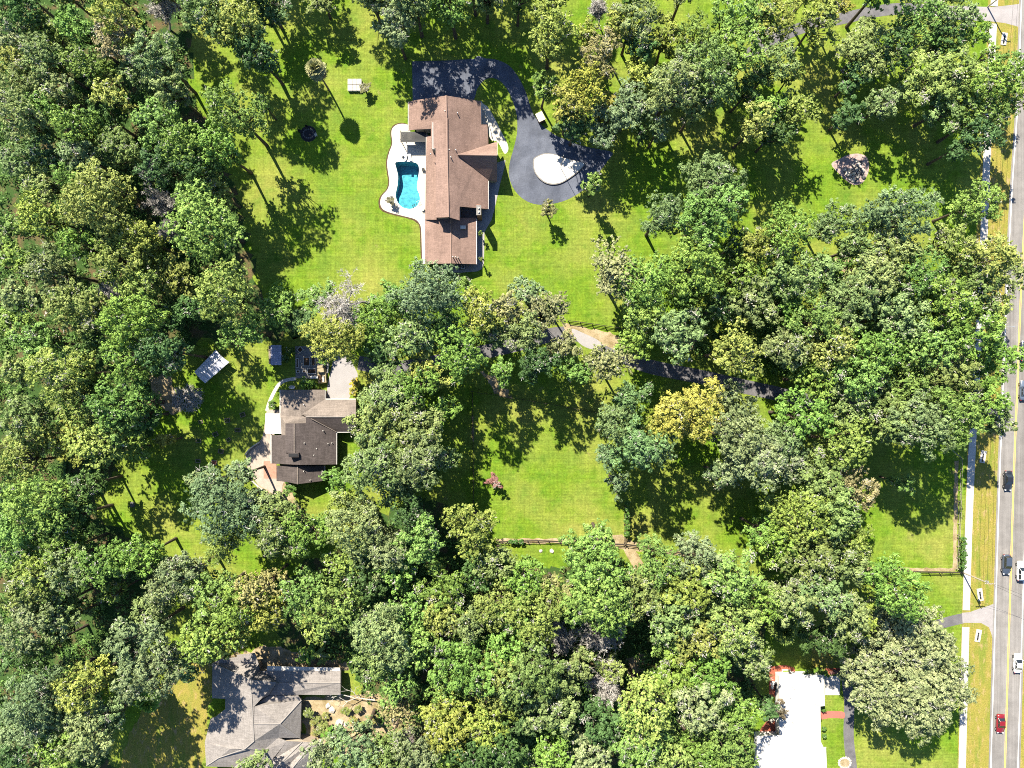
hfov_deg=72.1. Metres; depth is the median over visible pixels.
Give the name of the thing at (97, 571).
broadleaf tree
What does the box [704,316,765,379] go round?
broadleaf tree
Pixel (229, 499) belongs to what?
oak tree
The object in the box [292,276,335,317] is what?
broadleaf tree
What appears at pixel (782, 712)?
young tree
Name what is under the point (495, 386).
sandy soil
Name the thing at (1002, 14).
driveway apron
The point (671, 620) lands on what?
oak tree
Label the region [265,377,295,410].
garden path
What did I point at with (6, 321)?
broadleaf tree
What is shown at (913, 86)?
broadleaf tree
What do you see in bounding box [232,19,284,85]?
broadleaf tree
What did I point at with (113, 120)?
broadleaf tree
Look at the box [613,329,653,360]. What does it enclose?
broadleaf tree
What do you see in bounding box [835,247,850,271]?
sandy soil
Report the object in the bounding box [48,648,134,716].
broadleaf tree
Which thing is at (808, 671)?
shrub
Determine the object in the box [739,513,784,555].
broadleaf tree
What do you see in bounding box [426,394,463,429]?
broadleaf tree
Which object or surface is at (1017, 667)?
car
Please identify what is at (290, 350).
shrub
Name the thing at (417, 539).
broadleaf tree
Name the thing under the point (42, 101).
broadleaf tree
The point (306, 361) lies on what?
garden bed
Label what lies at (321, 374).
pickup truck
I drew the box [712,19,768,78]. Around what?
broadleaf tree
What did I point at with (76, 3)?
oak tree
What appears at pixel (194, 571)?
oak tree
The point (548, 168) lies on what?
stone island
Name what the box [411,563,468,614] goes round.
broadleaf tree
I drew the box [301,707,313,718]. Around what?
shrub
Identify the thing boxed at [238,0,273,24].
broadleaf tree
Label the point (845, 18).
driveway
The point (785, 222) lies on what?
broadleaf tree
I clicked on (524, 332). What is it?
oak tree
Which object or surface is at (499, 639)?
broadleaf tree
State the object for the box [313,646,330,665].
shrub
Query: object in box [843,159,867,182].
rock pile
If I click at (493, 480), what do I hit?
young tree
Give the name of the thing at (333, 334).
broadleaf tree
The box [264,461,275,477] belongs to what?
terracotta floor
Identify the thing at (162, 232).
bare tree
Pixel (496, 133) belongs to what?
front walk
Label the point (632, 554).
sandy soil
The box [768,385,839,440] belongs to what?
broadleaf tree
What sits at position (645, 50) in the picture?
broadleaf tree
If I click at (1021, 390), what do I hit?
car
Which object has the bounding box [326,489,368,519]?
broadleaf tree
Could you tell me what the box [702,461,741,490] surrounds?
oak tree
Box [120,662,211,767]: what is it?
dry grass
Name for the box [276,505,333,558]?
broadleaf tree
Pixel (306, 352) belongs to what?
garden paving
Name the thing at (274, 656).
sandy soil
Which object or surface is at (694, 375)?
driveway
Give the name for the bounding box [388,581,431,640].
broadleaf tree
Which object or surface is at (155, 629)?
oak tree
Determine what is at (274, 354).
garden shed
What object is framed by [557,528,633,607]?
broadleaf tree
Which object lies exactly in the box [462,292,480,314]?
broadleaf tree
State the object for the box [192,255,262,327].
broadleaf tree
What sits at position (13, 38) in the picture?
oak tree
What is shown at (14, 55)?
broadleaf tree
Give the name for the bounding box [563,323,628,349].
sandy soil
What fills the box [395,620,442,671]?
broadleaf tree
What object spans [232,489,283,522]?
oak tree
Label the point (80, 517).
broadleaf tree
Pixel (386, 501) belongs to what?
oak tree
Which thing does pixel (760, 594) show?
broadleaf tree
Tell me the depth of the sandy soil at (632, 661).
164.99 m
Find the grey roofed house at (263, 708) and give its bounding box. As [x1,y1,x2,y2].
[205,653,341,767]
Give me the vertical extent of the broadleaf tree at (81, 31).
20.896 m
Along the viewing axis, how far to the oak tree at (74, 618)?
147.99 m
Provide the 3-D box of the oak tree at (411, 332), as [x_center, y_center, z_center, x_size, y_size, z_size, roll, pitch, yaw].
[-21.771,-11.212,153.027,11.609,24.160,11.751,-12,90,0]
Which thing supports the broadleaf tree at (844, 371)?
on the ground at (312, 212)
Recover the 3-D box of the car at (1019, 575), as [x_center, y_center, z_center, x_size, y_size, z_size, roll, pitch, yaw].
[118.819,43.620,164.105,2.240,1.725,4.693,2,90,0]
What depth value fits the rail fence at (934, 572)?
164.16 m
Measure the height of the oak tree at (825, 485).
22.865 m
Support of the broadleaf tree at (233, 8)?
on the ground at (312, 212)
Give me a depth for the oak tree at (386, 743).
144.72 m
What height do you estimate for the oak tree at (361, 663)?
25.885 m
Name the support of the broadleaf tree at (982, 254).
on the ground at (312, 212)
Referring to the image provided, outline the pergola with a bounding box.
[400,131,425,142]
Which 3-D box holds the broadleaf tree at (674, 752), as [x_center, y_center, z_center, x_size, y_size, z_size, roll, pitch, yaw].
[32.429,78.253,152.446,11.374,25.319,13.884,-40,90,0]
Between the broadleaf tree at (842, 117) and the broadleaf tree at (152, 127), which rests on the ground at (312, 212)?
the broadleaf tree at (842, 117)
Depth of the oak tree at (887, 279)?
143.18 m
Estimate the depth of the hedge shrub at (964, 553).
162.53 m
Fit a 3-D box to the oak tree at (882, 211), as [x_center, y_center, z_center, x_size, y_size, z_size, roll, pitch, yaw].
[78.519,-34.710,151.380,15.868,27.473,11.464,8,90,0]
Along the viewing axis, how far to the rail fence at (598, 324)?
164.13 m
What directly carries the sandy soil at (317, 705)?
on the ground at (312, 212)
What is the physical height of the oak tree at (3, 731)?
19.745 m
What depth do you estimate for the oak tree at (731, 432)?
140.81 m
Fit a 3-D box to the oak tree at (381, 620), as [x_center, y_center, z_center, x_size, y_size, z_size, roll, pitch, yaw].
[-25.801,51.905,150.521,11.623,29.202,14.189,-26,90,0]
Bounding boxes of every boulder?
[329,706,334,712]
[335,719,342,725]
[349,729,359,738]
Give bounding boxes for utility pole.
[962,572,994,584]
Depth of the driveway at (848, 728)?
164.99 m
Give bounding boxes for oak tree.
[0,14,51,63]
[0,57,70,114]
[0,89,74,147]
[0,141,58,183]
[0,274,64,314]
[0,351,59,386]
[0,389,66,441]
[0,566,61,620]
[0,596,86,658]
[0,655,96,736]
[0,711,41,756]
[5,696,68,751]
[16,30,88,89]
[17,239,99,294]
[18,162,77,203]
[27,583,93,628]
[29,71,87,112]
[30,743,93,767]
[33,674,105,734]
[41,277,123,338]
[41,601,100,643]
[43,546,103,596]
[50,0,90,16]
[53,136,119,180]
[55,699,133,767]
[88,677,151,729]
[91,126,142,169]
[99,606,184,676]
[109,636,193,706]
[115,59,159,95]
[120,29,196,94]
[128,590,178,626]
[139,65,201,116]
[140,561,205,614]
[151,0,183,11]
[152,549,218,600]
[165,644,207,683]
[177,0,242,59]
[177,461,264,545]
[182,463,228,505]
[222,456,265,488]
[231,748,273,767]
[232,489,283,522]
[238,489,306,560]
[299,723,340,767]
[301,0,335,19]
[324,488,387,567]
[327,708,384,767]
[339,429,401,502]
[341,402,405,456]
[348,597,414,673]
[350,626,396,683]
[352,0,390,23]
[355,717,409,767]
[356,363,417,429]
[364,523,409,582]
[370,0,412,59]
[374,464,422,510]
[381,304,433,358]
[385,256,466,321]
[385,429,443,492]
[388,396,445,453]
[389,0,430,37]
[389,713,441,767]
[433,446,462,472]
[445,598,494,652]
[472,0,476,16]
[472,542,518,579]
[473,0,505,23]
[480,319,511,349]
[498,633,565,711]
[500,310,547,352]
[506,274,547,305]
[522,683,581,739]
[524,753,560,767]
[536,651,581,715]
[540,298,570,322]
[562,641,596,683]
[567,720,612,767]
[585,101,630,150]
[594,398,638,445]
[594,437,622,473]
[595,649,626,685]
[604,471,630,501]
[606,76,656,131]
[608,0,659,55]
[608,413,669,471]
[611,380,653,421]
[617,565,662,622]
[636,431,677,468]
[639,189,692,238]
[640,46,704,116]
[647,114,673,148]
[648,588,703,646]
[649,305,709,365]
[667,0,698,24]
[671,670,734,737]
[673,529,724,580]
[676,35,740,112]
[677,149,748,210]
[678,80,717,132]
[700,577,737,623]
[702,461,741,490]
[708,409,775,474]
[715,378,760,421]
[716,430,788,493]
[727,276,783,328]
[732,634,775,682]
[751,39,800,90]
[756,244,821,303]
[757,571,821,628]
[758,320,815,371]
[760,418,809,463]
[765,438,816,485]
[774,519,843,589]
[778,567,853,622]
[792,443,850,506]
[793,484,864,540]
[799,253,845,288]
[806,197,859,244]
[810,535,868,587]
[811,263,885,335]
[814,380,880,426]
[814,588,871,644]
[829,220,889,260]
[832,15,902,79]
[835,591,979,747]
[840,249,899,304]
[847,229,925,283]
[851,184,944,240]
[852,281,931,344]
[856,84,903,124]
[859,394,926,445]
[861,376,899,423]
[881,388,958,462]
[904,341,984,403]
[912,74,974,135]
[913,0,982,51]
[920,254,1005,310]
[962,398,1017,435]
[986,256,1023,294]
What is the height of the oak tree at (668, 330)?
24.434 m
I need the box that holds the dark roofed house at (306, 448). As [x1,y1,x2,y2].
[265,390,356,483]
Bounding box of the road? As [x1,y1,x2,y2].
[989,0,1023,767]
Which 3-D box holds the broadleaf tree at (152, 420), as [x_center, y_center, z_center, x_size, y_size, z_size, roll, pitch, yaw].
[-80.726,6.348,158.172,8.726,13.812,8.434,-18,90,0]
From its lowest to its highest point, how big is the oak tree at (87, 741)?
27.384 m
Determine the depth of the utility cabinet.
163.44 m
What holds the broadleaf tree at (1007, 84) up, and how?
on the ground at (312, 212)
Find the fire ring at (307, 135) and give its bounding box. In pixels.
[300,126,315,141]
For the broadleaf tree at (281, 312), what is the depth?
153.86 m
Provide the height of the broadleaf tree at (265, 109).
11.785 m
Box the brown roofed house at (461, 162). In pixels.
[408,95,496,264]
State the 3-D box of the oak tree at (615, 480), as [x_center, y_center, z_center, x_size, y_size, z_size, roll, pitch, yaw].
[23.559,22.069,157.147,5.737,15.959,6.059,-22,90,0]
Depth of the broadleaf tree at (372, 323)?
145.59 m
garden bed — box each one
[296,358,298,367]
[303,357,309,365]
[307,369,315,373]
[311,357,315,365]
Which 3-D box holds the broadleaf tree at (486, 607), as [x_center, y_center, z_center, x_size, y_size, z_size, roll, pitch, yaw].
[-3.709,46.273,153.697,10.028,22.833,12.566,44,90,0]
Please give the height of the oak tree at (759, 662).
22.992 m
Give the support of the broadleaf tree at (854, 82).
on the ground at (312, 212)
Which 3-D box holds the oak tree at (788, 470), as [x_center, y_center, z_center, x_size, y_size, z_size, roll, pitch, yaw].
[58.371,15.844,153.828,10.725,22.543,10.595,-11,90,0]
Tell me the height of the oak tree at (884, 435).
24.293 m
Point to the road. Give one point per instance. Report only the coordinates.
(1003, 647)
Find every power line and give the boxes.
[987,0,1013,582]
[992,5,1017,561]
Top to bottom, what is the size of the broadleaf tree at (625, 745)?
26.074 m
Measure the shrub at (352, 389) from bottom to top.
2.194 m
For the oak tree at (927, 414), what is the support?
on the ground at (312, 212)
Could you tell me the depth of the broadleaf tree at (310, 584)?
143.61 m
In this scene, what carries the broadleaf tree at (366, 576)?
on the woodland floor at (290, 635)
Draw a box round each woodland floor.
[0,0,301,767]
[268,498,767,767]
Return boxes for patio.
[246,410,283,494]
[442,160,505,272]
[760,718,774,731]
[769,665,794,696]
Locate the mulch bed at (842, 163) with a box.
[832,154,868,184]
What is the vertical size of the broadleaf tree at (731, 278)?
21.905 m
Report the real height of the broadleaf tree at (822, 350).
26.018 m
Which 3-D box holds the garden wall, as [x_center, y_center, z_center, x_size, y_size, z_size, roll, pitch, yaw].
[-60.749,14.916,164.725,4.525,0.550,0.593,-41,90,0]
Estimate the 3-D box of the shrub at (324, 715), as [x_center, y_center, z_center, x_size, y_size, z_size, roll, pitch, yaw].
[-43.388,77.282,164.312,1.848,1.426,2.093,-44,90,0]
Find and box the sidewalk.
[958,0,997,767]
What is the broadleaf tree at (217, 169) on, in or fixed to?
on the woodland floor at (211, 328)
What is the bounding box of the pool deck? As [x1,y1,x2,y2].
[380,124,426,263]
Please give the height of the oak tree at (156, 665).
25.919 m
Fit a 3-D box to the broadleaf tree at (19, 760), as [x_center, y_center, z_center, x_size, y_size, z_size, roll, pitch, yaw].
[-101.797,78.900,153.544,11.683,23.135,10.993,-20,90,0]
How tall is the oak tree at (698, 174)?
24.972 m
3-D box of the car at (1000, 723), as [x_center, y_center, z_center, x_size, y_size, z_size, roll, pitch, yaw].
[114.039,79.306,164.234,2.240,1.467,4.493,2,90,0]
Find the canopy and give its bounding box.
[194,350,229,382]
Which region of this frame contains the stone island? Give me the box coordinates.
[533,153,584,184]
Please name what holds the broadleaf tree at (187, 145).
on the woodland floor at (211, 328)
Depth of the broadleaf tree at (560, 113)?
146.68 m
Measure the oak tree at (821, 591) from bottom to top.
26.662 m
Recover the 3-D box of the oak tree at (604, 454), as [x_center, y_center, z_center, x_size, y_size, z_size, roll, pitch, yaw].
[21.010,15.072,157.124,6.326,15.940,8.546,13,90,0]
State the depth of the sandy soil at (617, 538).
164.99 m
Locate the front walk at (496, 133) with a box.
[481,102,507,153]
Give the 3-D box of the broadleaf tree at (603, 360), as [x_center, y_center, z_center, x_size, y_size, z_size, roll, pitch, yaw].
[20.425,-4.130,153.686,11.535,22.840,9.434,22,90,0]
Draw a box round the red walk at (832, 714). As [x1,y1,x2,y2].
[821,711,844,719]
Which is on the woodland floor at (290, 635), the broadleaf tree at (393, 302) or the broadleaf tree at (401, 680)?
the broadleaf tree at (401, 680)
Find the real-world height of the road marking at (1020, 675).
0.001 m
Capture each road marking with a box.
[990,0,1021,767]
[1004,224,1023,767]
[1005,247,1023,767]
[1017,581,1023,767]
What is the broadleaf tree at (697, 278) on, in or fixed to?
on the ground at (312, 212)
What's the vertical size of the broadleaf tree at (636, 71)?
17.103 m
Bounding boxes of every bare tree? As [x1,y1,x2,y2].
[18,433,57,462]
[97,283,122,305]
[137,183,176,216]
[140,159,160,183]
[144,0,180,30]
[155,217,180,242]
[311,267,369,330]
[549,617,579,655]
[575,612,625,656]
[582,651,625,706]
[587,0,607,26]
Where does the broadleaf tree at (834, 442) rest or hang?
on the ground at (312, 212)
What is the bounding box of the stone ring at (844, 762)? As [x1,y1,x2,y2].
[838,757,851,767]
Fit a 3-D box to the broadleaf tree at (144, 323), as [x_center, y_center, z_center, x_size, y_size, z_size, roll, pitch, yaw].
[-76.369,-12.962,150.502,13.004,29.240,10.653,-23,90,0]
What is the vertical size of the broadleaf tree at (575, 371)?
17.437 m
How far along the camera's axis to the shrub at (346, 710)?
163.29 m
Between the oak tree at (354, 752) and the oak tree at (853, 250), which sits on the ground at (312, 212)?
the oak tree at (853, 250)
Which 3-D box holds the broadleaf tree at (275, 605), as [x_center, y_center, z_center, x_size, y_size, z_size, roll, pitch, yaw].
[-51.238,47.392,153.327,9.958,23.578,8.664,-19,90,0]
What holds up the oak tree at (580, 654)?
on the woodland floor at (290, 635)
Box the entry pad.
[825,676,839,694]
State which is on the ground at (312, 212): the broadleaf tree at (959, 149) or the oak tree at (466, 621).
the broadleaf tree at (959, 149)
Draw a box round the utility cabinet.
[535,111,544,123]
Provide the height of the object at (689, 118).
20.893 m
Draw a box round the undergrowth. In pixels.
[0,0,970,767]
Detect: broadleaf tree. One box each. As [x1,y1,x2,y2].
[0,0,69,47]
[0,44,55,88]
[0,214,45,239]
[0,237,52,274]
[0,308,58,340]
[0,441,65,484]
[0,475,87,533]
[0,481,45,503]
[0,509,69,558]
[0,531,71,578]
[0,637,46,677]
[0,727,65,767]
[2,417,59,458]
[4,0,54,17]
[4,321,78,361]
[9,544,94,593]
[11,623,88,672]
[13,187,89,241]
[21,131,83,172]
[22,10,78,57]
[23,85,83,130]
[24,343,119,401]
[28,711,106,767]
[32,529,107,569]
[35,499,113,550]
[40,414,87,467]
[42,370,107,424]
[47,104,120,154]
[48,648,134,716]
[50,161,86,196]
[51,3,119,64]
[53,171,148,241]
[54,228,121,265]
[59,40,128,95]
[60,420,136,469]
[65,468,122,501]
[69,156,151,210]
[72,536,148,589]
[74,332,115,360]
[81,99,136,137]
[81,375,164,428]
[85,0,152,51]
[87,233,159,286]
[88,75,148,123]
[91,14,153,67]
[92,290,180,353]
[93,403,159,449]
[95,579,138,605]
[98,327,174,388]
[104,532,177,582]
[109,267,174,304]
[113,217,177,270]
[116,0,137,14]
[121,398,168,433]
[124,431,151,461]
[126,241,162,271]
[130,97,191,150]
[131,329,207,378]
[132,143,197,189]
[135,687,162,713]
[139,298,185,342]
[151,248,197,303]
[153,434,182,449]
[159,178,247,261]
[160,118,225,180]
[172,294,219,321]
[174,146,234,195]
[176,611,248,666]
[183,568,244,623]
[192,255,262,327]
[193,115,252,174]
[196,171,240,209]
[198,78,271,146]
[199,522,246,567]
[208,584,261,636]
[208,614,256,659]
[209,0,269,64]
[216,312,270,350]
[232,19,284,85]
[232,563,289,612]
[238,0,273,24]
[240,585,295,633]
[241,0,292,29]
[250,92,276,119]
[254,280,293,331]
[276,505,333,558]
[277,564,328,624]
[286,304,315,338]
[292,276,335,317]
[295,610,329,646]
[297,314,367,366]
[299,574,364,640]
[318,466,350,495]
[319,537,371,593]
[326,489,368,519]
[337,554,387,602]
[357,297,399,346]
[364,336,401,367]
[367,277,411,318]
[372,557,418,595]
[374,673,420,734]
[375,661,417,708]
[387,489,431,534]
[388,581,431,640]
[390,364,439,410]
[390,512,445,564]
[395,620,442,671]
[405,345,452,389]
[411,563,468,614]
[418,308,466,352]
[418,676,463,735]
[420,589,463,639]
[422,656,470,707]
[423,0,472,39]
[424,693,484,761]
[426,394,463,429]
[426,633,507,698]
[431,323,489,385]
[437,753,463,767]
[439,503,499,562]
[442,719,494,767]
[455,276,473,290]
[460,553,494,592]
[460,686,518,750]
[462,285,507,332]
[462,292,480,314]
[465,578,515,632]
[470,647,520,714]
[474,709,530,767]
[484,621,525,669]
[487,593,533,633]
[490,354,515,389]
[491,290,523,327]
[502,574,569,654]
[503,556,547,612]
[507,693,541,737]
[512,0,528,26]
[518,344,561,386]
[520,290,568,336]
[520,722,577,767]
[522,0,579,69]
[531,69,557,108]
[540,571,573,618]
[544,328,582,357]
[549,0,568,8]
[551,83,594,135]
[552,109,595,146]
[555,558,633,637]
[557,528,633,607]
[559,53,607,113]
[559,355,595,383]
[577,15,599,47]
[577,686,630,746]
[579,23,623,85]
[580,171,601,197]
[582,342,637,383]
[582,518,618,554]
[589,234,643,302]
[592,90,616,121]
[596,602,634,640]
[603,2,636,58]
[608,700,675,767]
[611,250,677,317]
[612,665,683,751]
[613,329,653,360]
[618,755,655,767]
[622,0,656,16]
[622,292,665,336]
[624,30,660,77]
[625,53,661,91]
[631,720,696,767]
[634,115,655,146]
[636,531,680,592]
[644,375,726,444]
[648,10,694,66]
[649,618,681,658]
[649,647,702,702]
[656,558,715,626]
[663,224,725,306]
[671,615,727,667]
[673,174,749,255]
[674,6,717,72]
[676,718,726,767]
[685,652,737,709]
[697,738,736,767]
[699,701,759,767]
[701,545,767,608]
[703,285,742,324]
[703,590,761,660]
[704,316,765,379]
[707,0,762,54]
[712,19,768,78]
[714,680,764,733]
[715,225,755,263]
[716,253,766,297]
[728,68,766,112]
[732,100,776,148]
[735,219,784,267]
[738,0,777,42]
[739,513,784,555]
[739,572,794,627]
[746,519,800,570]
[747,91,789,131]
[749,0,802,52]
[751,683,781,722]
[755,113,798,152]
[755,282,810,330]
[758,488,835,543]
[760,198,818,267]
[767,615,797,645]
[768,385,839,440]
[774,293,842,346]
[775,86,823,129]
[778,63,805,92]
[782,358,843,402]
[784,0,821,14]
[791,0,842,54]
[796,318,858,371]
[796,617,847,657]
[807,410,879,467]
[814,356,888,401]
[818,0,855,29]
[818,465,880,511]
[824,523,874,566]
[828,94,867,130]
[831,324,910,380]
[834,61,875,97]
[838,600,878,641]
[844,551,932,623]
[845,0,910,28]
[862,24,914,77]
[875,315,958,369]
[879,355,935,408]
[879,473,915,495]
[884,237,950,300]
[889,0,946,50]
[895,43,954,107]
[896,273,986,326]
[905,18,968,71]
[917,40,989,102]
[920,384,987,453]
[922,222,978,263]
[923,302,1005,359]
[926,114,1007,165]
[931,177,1007,225]
[931,229,1023,286]
[936,88,1023,143]
[937,369,1013,424]
[938,57,1023,119]
[939,12,993,58]
[952,340,1023,385]
[960,291,1015,327]
[974,40,1001,62]
[985,49,1023,83]
[987,86,1023,125]
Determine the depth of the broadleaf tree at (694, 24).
146.57 m
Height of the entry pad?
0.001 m
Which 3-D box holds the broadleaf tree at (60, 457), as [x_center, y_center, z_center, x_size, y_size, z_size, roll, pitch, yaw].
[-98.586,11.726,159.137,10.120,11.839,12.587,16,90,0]
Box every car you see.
[994,714,1005,732]
[1000,554,1011,574]
[1002,471,1012,490]
[1012,653,1023,672]
[1015,561,1023,580]
[1018,380,1023,399]
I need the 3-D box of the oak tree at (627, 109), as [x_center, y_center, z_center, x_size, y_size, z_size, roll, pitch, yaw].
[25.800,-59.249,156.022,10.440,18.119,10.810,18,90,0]
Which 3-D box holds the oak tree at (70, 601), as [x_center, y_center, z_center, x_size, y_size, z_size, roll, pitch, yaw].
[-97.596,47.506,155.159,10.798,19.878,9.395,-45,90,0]
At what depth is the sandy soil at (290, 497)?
164.99 m
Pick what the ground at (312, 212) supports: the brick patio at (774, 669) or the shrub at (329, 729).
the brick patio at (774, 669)
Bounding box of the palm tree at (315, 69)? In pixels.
[304,57,329,90]
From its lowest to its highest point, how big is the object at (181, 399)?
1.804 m
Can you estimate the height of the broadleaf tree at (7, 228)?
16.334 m
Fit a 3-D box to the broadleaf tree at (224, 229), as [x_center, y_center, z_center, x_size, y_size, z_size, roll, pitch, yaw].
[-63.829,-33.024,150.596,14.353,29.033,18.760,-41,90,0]
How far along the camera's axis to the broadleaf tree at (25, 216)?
145.98 m
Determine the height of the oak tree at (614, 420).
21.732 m
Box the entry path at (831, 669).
[826,668,841,673]
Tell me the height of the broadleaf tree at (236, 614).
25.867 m
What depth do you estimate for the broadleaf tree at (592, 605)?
139.75 m
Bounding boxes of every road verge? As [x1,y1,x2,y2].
[957,0,1018,767]
[1020,658,1023,767]
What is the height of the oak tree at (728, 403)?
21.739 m
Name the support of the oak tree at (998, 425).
on the ground at (312, 212)
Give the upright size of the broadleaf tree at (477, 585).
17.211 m
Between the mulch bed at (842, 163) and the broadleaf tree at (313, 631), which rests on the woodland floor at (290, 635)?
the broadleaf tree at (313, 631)
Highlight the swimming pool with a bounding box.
[394,160,420,209]
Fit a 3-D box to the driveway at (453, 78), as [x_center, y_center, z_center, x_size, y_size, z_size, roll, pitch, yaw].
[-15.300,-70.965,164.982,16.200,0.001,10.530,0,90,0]
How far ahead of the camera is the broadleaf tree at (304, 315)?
156.53 m
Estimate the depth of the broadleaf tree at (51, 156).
149.48 m
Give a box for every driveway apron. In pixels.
[948,4,1018,25]
[962,604,992,634]
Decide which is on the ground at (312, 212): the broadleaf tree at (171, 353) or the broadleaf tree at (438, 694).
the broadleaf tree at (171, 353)
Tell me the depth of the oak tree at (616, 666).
151.64 m
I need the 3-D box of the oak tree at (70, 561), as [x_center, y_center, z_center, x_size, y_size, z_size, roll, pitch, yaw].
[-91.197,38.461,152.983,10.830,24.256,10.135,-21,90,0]
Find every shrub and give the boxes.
[268,400,276,409]
[281,353,288,362]
[282,482,296,496]
[284,347,295,354]
[294,644,314,665]
[299,376,310,389]
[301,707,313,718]
[306,380,317,387]
[310,728,317,735]
[311,715,322,723]
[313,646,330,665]
[314,721,328,736]
[320,725,337,744]
[322,712,328,719]
[340,707,351,715]
[347,716,357,723]
[349,377,360,387]
[349,386,356,395]
[354,704,361,713]
[358,82,370,92]
[367,714,378,724]
[385,197,395,204]
[804,669,812,673]
[811,667,819,673]
[819,669,829,677]
[958,550,967,555]
[958,560,966,565]
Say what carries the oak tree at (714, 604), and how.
on the woodland floor at (290, 635)
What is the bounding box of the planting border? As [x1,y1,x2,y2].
[378,123,427,258]
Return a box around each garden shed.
[269,345,280,364]
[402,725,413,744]
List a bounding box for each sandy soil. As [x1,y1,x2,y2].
[149,374,180,414]
[211,644,348,670]
[257,482,320,532]
[302,691,418,756]
[471,416,473,441]
[481,371,511,398]
[496,534,736,556]
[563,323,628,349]
[621,538,643,569]
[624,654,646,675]
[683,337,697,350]
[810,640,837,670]
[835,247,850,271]
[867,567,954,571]
[953,461,958,569]
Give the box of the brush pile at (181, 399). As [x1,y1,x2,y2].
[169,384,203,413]
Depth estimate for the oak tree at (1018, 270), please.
148.86 m
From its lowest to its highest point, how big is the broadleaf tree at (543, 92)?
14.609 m
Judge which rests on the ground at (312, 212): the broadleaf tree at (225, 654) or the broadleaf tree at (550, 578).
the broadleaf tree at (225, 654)
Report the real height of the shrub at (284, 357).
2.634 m
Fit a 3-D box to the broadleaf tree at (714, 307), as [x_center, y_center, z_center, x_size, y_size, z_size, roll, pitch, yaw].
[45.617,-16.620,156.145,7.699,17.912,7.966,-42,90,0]
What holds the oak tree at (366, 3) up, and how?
on the ground at (312, 212)
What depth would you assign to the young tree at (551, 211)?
158.86 m
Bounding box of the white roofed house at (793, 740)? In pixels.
[754,671,826,767]
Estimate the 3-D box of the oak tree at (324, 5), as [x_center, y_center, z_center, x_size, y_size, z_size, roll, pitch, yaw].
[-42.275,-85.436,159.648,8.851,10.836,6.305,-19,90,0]
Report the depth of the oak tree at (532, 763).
153.09 m
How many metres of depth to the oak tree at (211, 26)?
142.90 m
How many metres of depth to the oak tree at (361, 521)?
142.28 m
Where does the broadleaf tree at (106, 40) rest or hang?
on the woodland floor at (211, 328)
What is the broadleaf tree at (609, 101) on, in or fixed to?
on the ground at (312, 212)
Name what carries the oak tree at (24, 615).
on the woodland floor at (211, 328)
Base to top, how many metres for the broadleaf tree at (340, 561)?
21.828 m
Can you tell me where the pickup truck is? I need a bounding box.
[317,365,327,382]
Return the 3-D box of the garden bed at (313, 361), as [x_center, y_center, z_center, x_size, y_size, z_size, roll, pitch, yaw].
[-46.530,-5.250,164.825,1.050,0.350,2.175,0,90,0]
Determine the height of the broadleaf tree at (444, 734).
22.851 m
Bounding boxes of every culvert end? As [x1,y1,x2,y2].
[974,629,981,641]
[976,588,983,600]
[979,450,986,462]
[1000,32,1007,44]
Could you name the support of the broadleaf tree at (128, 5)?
on the woodland floor at (211, 328)
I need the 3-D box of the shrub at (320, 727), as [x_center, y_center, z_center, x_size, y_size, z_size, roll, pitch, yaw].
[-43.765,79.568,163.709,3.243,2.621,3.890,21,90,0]
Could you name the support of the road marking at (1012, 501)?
on the road
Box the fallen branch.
[330,686,374,710]
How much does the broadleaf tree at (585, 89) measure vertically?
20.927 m
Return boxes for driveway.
[327,356,357,398]
[357,327,999,420]
[412,59,480,100]
[474,56,612,204]
[572,329,601,348]
[653,3,946,114]
[842,613,962,767]
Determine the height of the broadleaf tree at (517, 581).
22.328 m
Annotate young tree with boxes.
[484,472,503,488]
[540,198,558,218]
[774,698,788,721]
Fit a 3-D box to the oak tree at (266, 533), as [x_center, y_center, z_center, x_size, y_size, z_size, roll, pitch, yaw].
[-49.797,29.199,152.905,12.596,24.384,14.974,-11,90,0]
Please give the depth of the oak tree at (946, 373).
144.27 m
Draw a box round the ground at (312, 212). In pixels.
[92,0,987,767]
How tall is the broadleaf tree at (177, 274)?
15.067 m
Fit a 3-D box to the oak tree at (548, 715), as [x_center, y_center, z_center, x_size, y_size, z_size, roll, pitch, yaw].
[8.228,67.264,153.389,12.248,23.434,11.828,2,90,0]
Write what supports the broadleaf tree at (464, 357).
on the ground at (312, 212)
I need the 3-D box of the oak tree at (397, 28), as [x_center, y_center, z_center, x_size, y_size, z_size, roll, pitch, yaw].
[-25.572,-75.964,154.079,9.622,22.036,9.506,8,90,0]
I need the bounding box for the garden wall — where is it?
[245,442,260,454]
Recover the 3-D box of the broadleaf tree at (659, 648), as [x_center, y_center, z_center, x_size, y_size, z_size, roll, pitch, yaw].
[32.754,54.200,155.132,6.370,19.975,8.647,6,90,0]
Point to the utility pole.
(985, 581)
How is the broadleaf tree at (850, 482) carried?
on the ground at (312, 212)
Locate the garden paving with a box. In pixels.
[295,346,328,378]
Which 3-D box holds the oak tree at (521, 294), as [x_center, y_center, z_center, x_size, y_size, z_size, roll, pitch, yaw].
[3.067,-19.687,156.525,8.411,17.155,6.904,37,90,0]
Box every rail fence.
[471,391,595,412]
[472,393,473,504]
[496,540,624,545]
[568,320,631,331]
[867,570,963,573]
[951,449,962,569]
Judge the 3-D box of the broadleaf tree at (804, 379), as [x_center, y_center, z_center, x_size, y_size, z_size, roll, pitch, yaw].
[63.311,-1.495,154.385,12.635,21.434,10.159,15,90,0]

